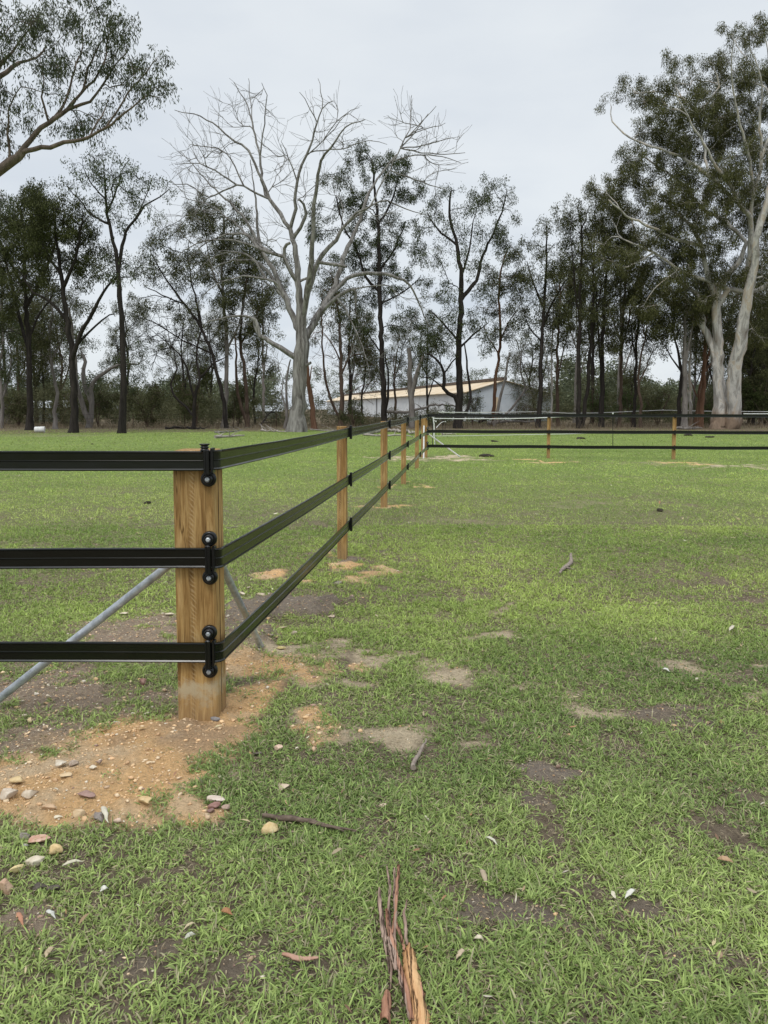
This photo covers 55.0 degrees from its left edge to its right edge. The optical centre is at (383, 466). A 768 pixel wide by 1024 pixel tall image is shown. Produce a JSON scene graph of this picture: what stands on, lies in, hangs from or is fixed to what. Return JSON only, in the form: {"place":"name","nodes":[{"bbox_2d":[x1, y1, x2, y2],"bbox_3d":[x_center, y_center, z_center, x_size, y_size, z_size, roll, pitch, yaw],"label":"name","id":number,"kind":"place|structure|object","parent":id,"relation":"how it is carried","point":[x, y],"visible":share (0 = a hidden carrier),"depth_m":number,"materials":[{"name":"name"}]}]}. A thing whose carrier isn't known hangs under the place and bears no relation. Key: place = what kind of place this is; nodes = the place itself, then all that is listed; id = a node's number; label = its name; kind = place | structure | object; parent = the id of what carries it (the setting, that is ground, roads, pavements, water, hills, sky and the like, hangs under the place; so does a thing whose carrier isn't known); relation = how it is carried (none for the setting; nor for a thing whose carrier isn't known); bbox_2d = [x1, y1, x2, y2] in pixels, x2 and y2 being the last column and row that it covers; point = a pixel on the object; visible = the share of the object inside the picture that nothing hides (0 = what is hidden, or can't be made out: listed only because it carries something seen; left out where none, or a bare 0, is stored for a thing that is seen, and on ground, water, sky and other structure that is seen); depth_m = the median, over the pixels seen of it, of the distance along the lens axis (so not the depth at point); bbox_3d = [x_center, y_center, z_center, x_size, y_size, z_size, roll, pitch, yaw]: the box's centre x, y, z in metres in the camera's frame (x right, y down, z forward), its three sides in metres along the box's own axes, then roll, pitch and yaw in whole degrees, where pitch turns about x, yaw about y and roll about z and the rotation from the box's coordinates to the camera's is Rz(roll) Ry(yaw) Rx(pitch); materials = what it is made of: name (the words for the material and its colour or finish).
{"place":"outdoors","nodes":[
{"label":"outdoors","id":0,"kind":"place"},
{"bbox_2d":[0,409,767,1023],"bbox_3d":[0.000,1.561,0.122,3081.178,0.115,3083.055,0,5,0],"label":"ground","id":1,"kind":"structure","parent":0,"point":[82,773],"depth_m":3.97,"materials":[{"name":"plant"}]},
{"bbox_2d":[0,878,12,894],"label":"stone","id":2,"kind":"object","parent":1,"relation":"on","point":[6,885],"visible":0.96,"depth_m":2.45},
{"bbox_2d":[0,788,17,799],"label":"stone","id":3,"kind":"object","parent":1,"relation":"on","point":[6,793],"visible":1,"depth_m":3.02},
{"bbox_2d":[0,246,23,423],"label":"gum tree","id":4,"kind":"object","parent":1,"relation":"on","point":[1,336],"visible":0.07,"depth_m":75.51,"materials":[{"name":"green plant"}]},
{"bbox_2d":[0,285,34,427],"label":"gum tree","id":5,"kind":"object","parent":1,"relation":"on","point":[5,374],"visible":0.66,"depth_m":59.69,"materials":[{"name":"green plant"}]},
{"bbox_2d":[4,385,37,425],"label":"shrub","id":6,"kind":"object","parent":1,"relation":"on","point":[16,405],"visible":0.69,"depth_m":65.31,"materials":[{"name":"green plant"}]},
{"bbox_2d":[0,292,47,423],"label":"gum tree","id":7,"kind":"object","parent":1,"relation":"on","point":[33,311],"visible":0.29,"depth_m":71.09,"materials":[{"name":"green plant"}]},
{"bbox_2d":[21,790,38,798],"bbox_3d":[-1.455,1.343,3.035,0.033,0.034,0.068,4,6,45],"label":"stone","id":8,"kind":"object","parent":1,"relation":"on","point":[27,794],"visible":1,"depth_m":3.02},
{"bbox_2d":[25,855,44,866],"bbox_3d":[-1.243,1.397,2.616,0.076,0.040,0.042,2,5,29],"label":"stone","id":9,"kind":"object","parent":1,"relation":"on","point":[35,860],"visible":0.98,"depth_m":2.60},
{"bbox_2d":[4,265,66,422],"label":"gum tree","id":10,"kind":"object","parent":1,"relation":"on","point":[38,301],"visible":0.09,"depth_m":81.39,"materials":[{"name":"green plant"}]},
{"bbox_2d":[27,834,50,842],"bbox_3d":[-1.274,1.383,2.731,0.080,0.021,0.048,0,5,0],"label":"stone","id":11,"kind":"object","parent":1,"relation":"on","point":[39,838],"visible":0.96,"depth_m":2.73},
{"bbox_2d":[0,180,82,429],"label":"gum tree","id":12,"kind":"object","parent":1,"relation":"on","point":[12,294],"visible":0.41,"depth_m":53.70,"materials":[{"name":"green plant"}]},
{"bbox_2d":[22,306,65,423],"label":"gum tree","id":13,"kind":"object","parent":1,"relation":"on","point":[43,379],"visible":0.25,"depth_m":74.22,"materials":[{"name":"green plant"}]},
{"bbox_2d":[9,288,85,428],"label":"gum tree","id":14,"kind":"object","parent":1,"relation":"on","point":[49,348],"visible":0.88,"depth_m":56.99,"materials":[{"name":"green plant"}]},
{"bbox_2d":[48,843,62,854],"bbox_3d":[-1.186,1.382,2.671,0.049,0.035,0.035,-1,5,-9],"label":"stone","id":15,"kind":"object","parent":1,"relation":"on","point":[54,848],"visible":1,"depth_m":2.66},
{"bbox_2d":[31,282,88,423],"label":"gum tree","id":16,"kind":"object","parent":1,"relation":"on","point":[79,357],"visible":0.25,"depth_m":77.44,"materials":[{"name":"green plant"}]},
{"bbox_2d":[0,176,121,432],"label":"gum tree","id":17,"kind":"object","parent":1,"relation":"on","point":[39,237],"visible":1,"depth_m":47.87,"materials":[{"name":"green plant"}]},
{"bbox_2d":[42,388,84,423],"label":"shrub","id":18,"kind":"object","parent":1,"relation":"on","point":[52,405],"visible":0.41,"depth_m":69.73,"materials":[{"name":"green plant"}]},
{"bbox_2d":[0,0,181,218],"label":"gum tree","id":19,"kind":"object","parent":1,"relation":"on","point":[9,162],"visible":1,"depth_m":20.99,"materials":[{"name":"green plant"}]},
{"bbox_2d":[77,386,119,424],"bbox_3d":[-25.050,-5.383,64.708,4.277,3.749,3.322,0,5,0],"label":"shrub","id":20,"kind":"object","parent":1,"relation":"on","point":[103,403],"visible":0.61,"depth_m":64.45,"materials":[{"name":"green plant"}]},
{"bbox_2d":[58,307,161,427],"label":"gum tree","id":21,"kind":"object","parent":1,"relation":"on","point":[89,393],"visible":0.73,"depth_m":61.54,"materials":[{"name":"green plant"}]},
{"bbox_2d":[48,142,177,432],"bbox_3d":[-17.018,-11.475,46.832,6.339,19.059,8.367,-3,6,-36],"label":"gum tree","id":22,"kind":"object","parent":1,"relation":"on","point":[122,345],"visible":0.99,"depth_m":46.81,"materials":[{"name":"green plant"}]},
{"bbox_2d":[99,292,157,421],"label":"gum tree","id":23,"kind":"object","parent":1,"relation":"on","point":[115,331],"visible":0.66,"depth_m":90.48,"materials":[{"name":"green plant"}]},
{"bbox_2d":[126,378,167,426],"bbox_3d":[-20.036,-5.290,62.926,4.437,4.556,3.368,4,6,44],"label":"shrub","id":24,"kind":"object","parent":1,"relation":"on","point":[156,405],"visible":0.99,"depth_m":62.67,"materials":[{"name":"green plant"}]},
{"bbox_2d":[126,299,226,429],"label":"tree","id":25,"kind":"object","parent":1,"relation":"on","point":[194,396],"visible":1,"depth_m":56.60,"materials":[{"name":"plant"}]},
{"bbox_2d":[125,204,228,427],"bbox_3d":[-16.487,-12.208,59.007,7.910,18.604,6.337,0,5,0],"label":"gum tree","id":26,"kind":"object","parent":1,"relation":"on","point":[176,272],"visible":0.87,"depth_m":58.97,"materials":[{"name":"green plant"}]},
{"bbox_2d":[154,344,204,421],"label":"gum tree","id":27,"kind":"object","parent":1,"relation":"on","point":[177,375],"visible":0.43,"depth_m":91.24,"materials":[{"name":"green plant"}]},
{"bbox_2d":[155,301,204,406],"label":"gum tree","id":28,"kind":"object","parent":1,"relation":"on","point":[184,335],"visible":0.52,"depth_m":78.57,"materials":[{"name":"green plant"}]},
{"bbox_2d":[173,356,214,426],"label":"tree","id":29,"kind":"object","parent":1,"relation":"on","point":[207,376],"visible":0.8,"depth_m":60.02,"materials":[{"name":"green plant"}]},
{"bbox_2d":[184,305,233,420],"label":"gum tree","id":30,"kind":"object","parent":1,"relation":"on","point":[209,356],"visible":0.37,"depth_m":74.90,"materials":[{"name":"green plant"}]},
{"bbox_2d":[181,187,267,427],"bbox_3d":[-13.274,-12.892,61.222,7.628,19.624,6.932,0,5,0],"label":"gum tree","id":31,"kind":"object","parent":1,"relation":"on","point":[225,305],"visible":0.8,"depth_m":60.05,"materials":[{"name":"green plant"}]},
{"bbox_2d":[219,385,259,425],"bbox_3d":[-12.406,-5.236,63.404,3.554,3.697,2.780,3,5,31],"label":"shrub","id":32,"kind":"object","parent":1,"relation":"on","point":[230,412],"visible":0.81,"depth_m":63.47,"materials":[{"name":"green plant"}]},
{"bbox_2d":[215,239,286,427],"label":"gum tree","id":33,"kind":"object","parent":1,"relation":"on","point":[241,340],"visible":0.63,"depth_m":62.14,"materials":[{"name":"green plant"}]},
{"bbox_2d":[234,341,281,423],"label":"gum tree","id":34,"kind":"object","parent":1,"relation":"on","point":[257,367],"visible":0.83,"depth_m":74.30,"materials":[{"name":"green plant"}]},
{"bbox_2d":[238,244,294,420],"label":"gum tree","id":35,"kind":"object","parent":1,"relation":"on","point":[285,281],"visible":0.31,"depth_m":86.47,"materials":[{"name":"green plant"}]},
{"bbox_2d":[261,822,277,834],"bbox_3d":[-0.433,1.371,2.795,0.067,0.040,0.042,-1,5,-18],"label":"stone","id":36,"kind":"object","parent":1,"relation":"on","point":[267,827],"visible":1,"depth_m":2.78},
{"bbox_2d":[264,353,290,427],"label":"dead tree","id":37,"kind":"object","parent":1,"relation":"on","point":[286,408],"visible":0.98,"depth_m":59.69,"materials":[{"name":"grey plant"}]},
{"bbox_2d":[262,813,356,831],"bbox_3d":[-0.288,1.367,2.841,0.385,0.028,0.036,1,5,16],"label":"stick","id":38,"kind":"object","parent":1,"relation":"on","point":[287,818],"visible":1,"depth_m":2.84,"materials":[{"name":"wood"}]},
{"bbox_2d":[157,78,471,431],"bbox_3d":[-4.833,-14.496,50.009,21.405,24.804,11.943,0,5,0],"label":"dead tree","id":39,"kind":"object","parent":1,"relation":"on","point":[299,356],"visible":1,"depth_m":49.98,"materials":[{"name":"wood"}]},
{"bbox_2d":[306,323,332,428],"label":"dead tree","id":40,"kind":"object","parent":1,"relation":"on","point":[312,409],"visible":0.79,"depth_m":57.65,"materials":[{"name":"wood"}]},
{"bbox_2d":[306,250,380,425],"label":"gum tree","id":41,"kind":"object","parent":1,"relation":"on","point":[340,358],"visible":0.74,"depth_m":65.29,"materials":[{"name":"green plant"}]},
{"bbox_2d":[317,264,378,424],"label":"gum tree","id":42,"kind":"object","parent":1,"relation":"on","point":[349,348],"visible":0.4,"depth_m":71.14,"materials":[{"name":"green plant"}]},
{"bbox_2d":[337,398,364,425],"bbox_3d":[-2.722,-4.416,63.021,2.765,3.058,2.462,0,5,0],"label":"shrub","id":43,"kind":"object","parent":1,"relation":"on","point":[348,418],"visible":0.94,"depth_m":62.70,"materials":[{"name":"green plant"}]},
{"bbox_2d":[346,329,389,413],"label":"gum tree","id":44,"kind":"object","parent":1,"relation":"on","point":[376,369],"visible":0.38,"depth_m":76.64,"materials":[{"name":"green plant"}]},
{"bbox_2d":[300,137,436,420],"bbox_3d":[-1.284,-15.535,63.021,11.608,24.619,6.351,0,5,0],"label":"gum tree","id":45,"kind":"object","parent":1,"relation":"on","point":[376,242],"visible":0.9,"depth_m":62.60,"materials":[{"name":"green plant"}]},
{"bbox_2d":[2,352,756,419],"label":"distant forest","id":46,"kind":"object","parent":1,"relation":"on","point":[564,381],"visible":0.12,"depth_m":120.99,"materials":[{"name":"green plant"}]},
{"bbox_2d":[0,553,764,1007],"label":"gravel","id":47,"kind":"structure","parent":1,"relation":"on","point":[156,779],"depth_m":3.61,"materials":[{"name":"gravel"}]},
{"bbox_2d":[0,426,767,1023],"bbox_3d":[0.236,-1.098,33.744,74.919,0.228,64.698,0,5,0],"label":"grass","id":48,"kind":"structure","parent":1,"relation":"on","point":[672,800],"depth_m":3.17,"materials":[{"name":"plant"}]},
{"bbox_2d":[282,952,318,961],"bbox_3d":[-0.241,1.406,2.115,0.106,0.021,0.023,0,5,0],"label":"bark flake","id":49,"kind":"object","parent":48,"relation":"on","point":[293,957],"visible":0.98,"depth_m":2.11,"materials":[{"name":"wood"}]},
{"bbox_2d":[0,413,767,720],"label":"paddock fence","id":50,"kind":"object","parent":1,"relation":"on","point":[200,556],"visible":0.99,"depth_m":3.73,"materials":[{"name":"black plastic"}]},
{"bbox_2d":[0,347,767,426],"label":"undergrowth","id":51,"kind":"object","parent":1,"relation":"on","point":[167,410],"visible":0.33,"depth_m":72.30,"materials":[{"name":"green plant"}]},
{"bbox_2d":[387,401,454,413],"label":"fallen branch","id":52,"kind":"object","parent":51,"relation":"on","point":[406,412],"visible":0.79,"depth_m":66.34,"materials":[{"name":"wood"}]},
{"bbox_2d":[0,429,767,1023],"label":"leaf litter","id":53,"kind":"object","parent":1,"relation":"on","point":[342,749],"visible":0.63,"depth_m":3.00,"materials":[{"name":"plant"}]},
{"bbox_2d":[379,989,391,1023],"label":"fallen bark","id":54,"kind":"object","parent":1,"relation":"on","point":[386,1004],"visible":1,"depth_m":1.93,"materials":[{"name":"wood"}]},
{"bbox_2d":[366,426,414,433],"bbox_3d":[0.364,-2.433,47.590,3.122,0.701,6.640,0,5,0],"label":"fallen branch","id":55,"kind":"object","parent":1,"relation":"on","point":[394,430],"visible":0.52,"depth_m":47.54,"materials":[{"name":"grey wood"}]},
{"bbox_2d":[366,321,419,416],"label":"gum tree","id":56,"kind":"object","parent":1,"relation":"on","point":[394,355],"visible":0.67,"depth_m":79.07,"materials":[{"name":"green plant"}]},
{"bbox_2d":[377,864,413,1019],"bbox_3d":[0.024,1.392,2.219,0.086,0.050,0.643,0,5,-2],"label":"fallen bark","id":57,"kind":"object","parent":1,"relation":"on","point":[390,949],"visible":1,"depth_m":2.19,"materials":[{"name":"wood"}]},
{"bbox_2d":[396,900,431,1023],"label":"fallen bark","id":58,"kind":"object","parent":1,"relation":"on","point":[411,968],"visible":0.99,"depth_m":2.02,"materials":[{"name":"wood"}]},
{"bbox_2d":[407,347,424,427],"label":"dead tree","id":59,"kind":"object","parent":1,"relation":"on","point":[411,385],"visible":0.86,"depth_m":61.46,"materials":[{"name":"grey plant"}]},
{"bbox_2d":[411,738,426,769],"bbox_3d":[0.161,1.317,3.393,0.031,0.039,0.267,1,5,15],"label":"stick","id":60,"kind":"object","parent":1,"relation":"on","point":[414,760],"visible":1,"depth_m":3.34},
{"bbox_2d":[407,308,453,413],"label":"gum tree","id":61,"kind":"object","parent":1,"relation":"on","point":[436,369],"visible":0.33,"depth_m":82.86,"materials":[{"name":"green plant"}]},
{"bbox_2d":[325,377,550,421],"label":"shed","id":62,"kind":"structure","parent":1,"relation":"on","point":[484,386],"depth_m":102.45,"materials":[{"name":"paint"}]},
{"bbox_2d":[429,404,454,424],"bbox_3d":[5.098,-4.524,62.206,2.415,2.055,2.433,4,6,42],"label":"shrub","id":63,"kind":"object","parent":1,"relation":"on","point":[448,407],"visible":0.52,"depth_m":61.98,"materials":[{"name":"green plant"}]},
{"bbox_2d":[409,171,521,428],"bbox_3d":[6.570,-13.236,59.121,9.326,20.644,6.474,0,5,0],"label":"gum tree","id":64,"kind":"object","parent":1,"relation":"on","point":[458,338],"visible":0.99,"depth_m":58.65,"materials":[{"name":"green plant"}]},
{"bbox_2d":[463,389,485,424],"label":"shrub","id":65,"kind":"object","parent":1,"relation":"on","point":[477,402],"visible":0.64,"depth_m":65.95,"materials":[{"name":"green plant"}]},
{"bbox_2d":[473,241,533,425],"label":"gum tree","id":66,"kind":"object","parent":1,"relation":"on","point":[509,257],"visible":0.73,"depth_m":66.45,"materials":[{"name":"green plant"}]},
{"bbox_2d":[493,336,553,426],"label":"dead tree","id":67,"kind":"object","parent":1,"relation":"on","point":[501,393],"visible":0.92,"depth_m":65.68,"materials":[{"name":"wood"}]},
{"bbox_2d":[510,405,536,424],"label":"shrub","id":68,"kind":"object","parent":1,"relation":"on","point":[523,412],"visible":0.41,"depth_m":71.69,"materials":[{"name":"green plant"}]},
{"bbox_2d":[494,327,571,420],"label":"gum tree","id":69,"kind":"object","parent":1,"relation":"on","point":[532,368],"visible":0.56,"depth_m":90.93,"materials":[{"name":"green plant"}]},
{"bbox_2d":[502,214,584,427],"bbox_3d":[13.433,-11.797,61.423,7.105,17.431,5.459,0,5,0],"label":"gum tree","id":70,"kind":"object","parent":1,"relation":"on","point":[543,316],"visible":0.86,"depth_m":61.14,"materials":[{"name":"green plant"}]},
{"bbox_2d":[534,283,574,426],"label":"gum tree","id":71,"kind":"object","parent":1,"relation":"on","point":[554,327],"visible":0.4,"depth_m":65.62,"materials":[{"name":"green plant"}]},
{"bbox_2d":[539,257,590,425],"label":"gum tree","id":72,"kind":"object","parent":1,"relation":"on","point":[557,371],"visible":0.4,"depth_m":66.42,"materials":[{"name":"green plant"}]},
{"bbox_2d":[559,553,573,573],"bbox_3d":[1.861,0.971,7.367,0.116,0.073,0.822,2,5,21],"label":"stick","id":73,"kind":"object","parent":1,"relation":"on","point":[567,565],"visible":0.99,"depth_m":7.31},
{"bbox_2d":[550,262,596,422],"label":"gum tree","id":74,"kind":"object","parent":1,"relation":"on","point":[575,389],"visible":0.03,"depth_m":83.37,"materials":[{"name":"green plant"}]},
{"bbox_2d":[545,194,604,427],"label":"gum tree","id":75,"kind":"object","parent":1,"relation":"on","point":[570,223],"visible":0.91,"depth_m":58.87,"materials":[{"name":"green plant"}]},
{"bbox_2d":[564,249,619,423],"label":"gum tree","id":76,"kind":"object","parent":1,"relation":"on","point":[592,371],"visible":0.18,"depth_m":77.28,"materials":[{"name":"green plant"}]},
{"bbox_2d":[581,387,613,423],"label":"shrub","id":77,"kind":"object","parent":1,"relation":"on","point":[591,405],"visible":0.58,"depth_m":67.59,"materials":[{"name":"green plant"}]},
{"bbox_2d":[432,410,767,443],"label":"tape fence","id":78,"kind":"object","parent":1,"relation":"on","point":[433,424],"visible":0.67,"depth_m":36.31,"materials":[{"name":"white fabric"}]},
{"bbox_2d":[571,196,629,427],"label":"gum tree","id":79,"kind":"object","parent":1,"relation":"on","point":[600,299],"visible":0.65,"depth_m":59.96,"materials":[{"name":"green plant"}]},
{"bbox_2d":[577,199,639,427],"bbox_3d":[19.067,-12.812,62.469,5.378,19.267,6.201,0,5,0],"label":"gum tree","id":80,"kind":"object","parent":1,"relation":"on","point":[601,347],"visible":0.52,"depth_m":62.39,"materials":[{"name":"green plant"}]},
{"bbox_2d":[589,239,646,420],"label":"gum tree","id":81,"kind":"object","parent":1,"relation":"on","point":[618,381],"visible":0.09,"depth_m":75.17,"materials":[{"name":"green plant"}]},
{"bbox_2d":[604,227,652,426],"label":"gum tree","id":82,"kind":"object","parent":1,"relation":"on","point":[620,369],"visible":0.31,"depth_m":65.31,"materials":[{"name":"green plant"}]},
{"bbox_2d":[611,382,645,424],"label":"shrub","id":83,"kind":"object","parent":1,"relation":"on","point":[626,398],"visible":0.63,"depth_m":67.74,"materials":[{"name":"green plant"}]},
{"bbox_2d":[604,351,654,420],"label":"gum tree","id":84,"kind":"object","parent":1,"relation":"on","point":[630,375],"visible":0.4,"depth_m":89.18,"materials":[{"name":"green plant"}]},
{"bbox_2d":[616,266,665,426],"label":"gum tree","id":85,"kind":"object","parent":1,"relation":"on","point":[634,329],"visible":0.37,"depth_m":63.29,"materials":[{"name":"green plant"}]},
{"bbox_2d":[630,294,678,427],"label":"gum tree","id":86,"kind":"object","parent":1,"relation":"on","point":[650,350],"visible":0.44,"depth_m":62.60,"materials":[{"name":"green plant"}]},
{"bbox_2d":[639,387,673,424],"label":"shrub","id":87,"kind":"object","parent":1,"relation":"on","point":[657,405],"visible":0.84,"depth_m":71.64,"materials":[{"name":"green plant"}]},
{"bbox_2d":[574,10,767,428],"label":"gum tree","id":88,"kind":"object","parent":1,"relation":"on","point":[721,131],"visible":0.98,"depth_m":56.78,"materials":[{"name":"green plant"}]},
{"bbox_2d":[644,289,707,426],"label":"gum tree","id":89,"kind":"object","parent":1,"relation":"on","point":[662,329],"visible":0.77,"depth_m":59.72,"materials":[{"name":"green plant"}]},
{"bbox_2d":[656,233,712,426],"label":"gum tree","id":90,"kind":"object","parent":1,"relation":"on","point":[684,421],"visible":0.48,"depth_m":59.19,"materials":[{"name":"green plant"}]},
{"bbox_2d":[675,295,708,426],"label":"gum tree","id":91,"kind":"object","parent":1,"relation":"on","point":[690,386],"visible":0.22,"depth_m":62.55,"materials":[{"name":"green plant"}]},
{"bbox_2d":[679,280,717,417],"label":"gum tree","id":92,"kind":"object","parent":1,"relation":"on","point":[694,385],"visible":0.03,"depth_m":83.49,"materials":[{"name":"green plant"}]},
{"bbox_2d":[687,336,711,426],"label":"gum tree","id":93,"kind":"object","parent":1,"relation":"on","point":[698,397],"visible":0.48,"depth_m":63.76,"materials":[{"name":"red plant"}]},
{"bbox_2d":[704,396,712,424],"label":"shrub","id":94,"kind":"object","parent":1,"relation":"on","point":[709,407],"visible":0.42,"depth_m":71.88,"materials":[{"name":"green plant"}]},
{"bbox_2d":[682,265,736,427],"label":"gum tree","id":95,"kind":"object","parent":1,"relation":"on","point":[703,387],"visible":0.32,"depth_m":61.38,"materials":[{"name":"green plant"}]},
{"bbox_2d":[680,254,741,379],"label":"gum tree","id":96,"kind":"object","parent":1,"relation":"on","point":[732,313],"visible":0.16,"depth_m":72.98,"materials":[{"name":"green plant"}]},
{"bbox_2d":[676,295,749,423],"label":"gum tree","id":97,"kind":"object","parent":1,"relation":"on","point":[706,374],"visible":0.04,"depth_m":79.60,"materials":[{"name":"green plant"}]},
{"bbox_2d":[692,311,767,424],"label":"gum tree","id":98,"kind":"object","parent":1,"relation":"on","point":[762,375],"visible":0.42,"depth_m":70.78,"materials":[{"name":"green plant"}]},
{"bbox_2d":[721,282,767,423],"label":"gum tree","id":99,"kind":"object","parent":1,"relation":"on","point":[735,297],"visible":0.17,"depth_m":74.09,"materials":[{"name":"green plant"}]},
{"bbox_2d":[730,268,767,422],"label":"gum tree","id":100,"kind":"object","parent":1,"relation":"on","point":[749,326],"visible":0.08,"depth_m":76.32,"materials":[{"name":"green plant"}]},
{"bbox_2d":[741,369,767,424],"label":"shrub","id":101,"kind":"object","parent":1,"relation":"on","point":[757,400],"visible":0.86,"depth_m":70.85,"materials":[{"name":"green plant"}]},
{"bbox_2d":[0,382,767,428],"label":"dry grass","id":102,"kind":"structure","parent":0,"point":[320,424],"depth_m":62.44,"materials":[{"name":"plant"}]},
{"bbox_2d":[0,0,767,408],"label":"sky","id":103,"kind":"structure","parent":0,"point":[529,77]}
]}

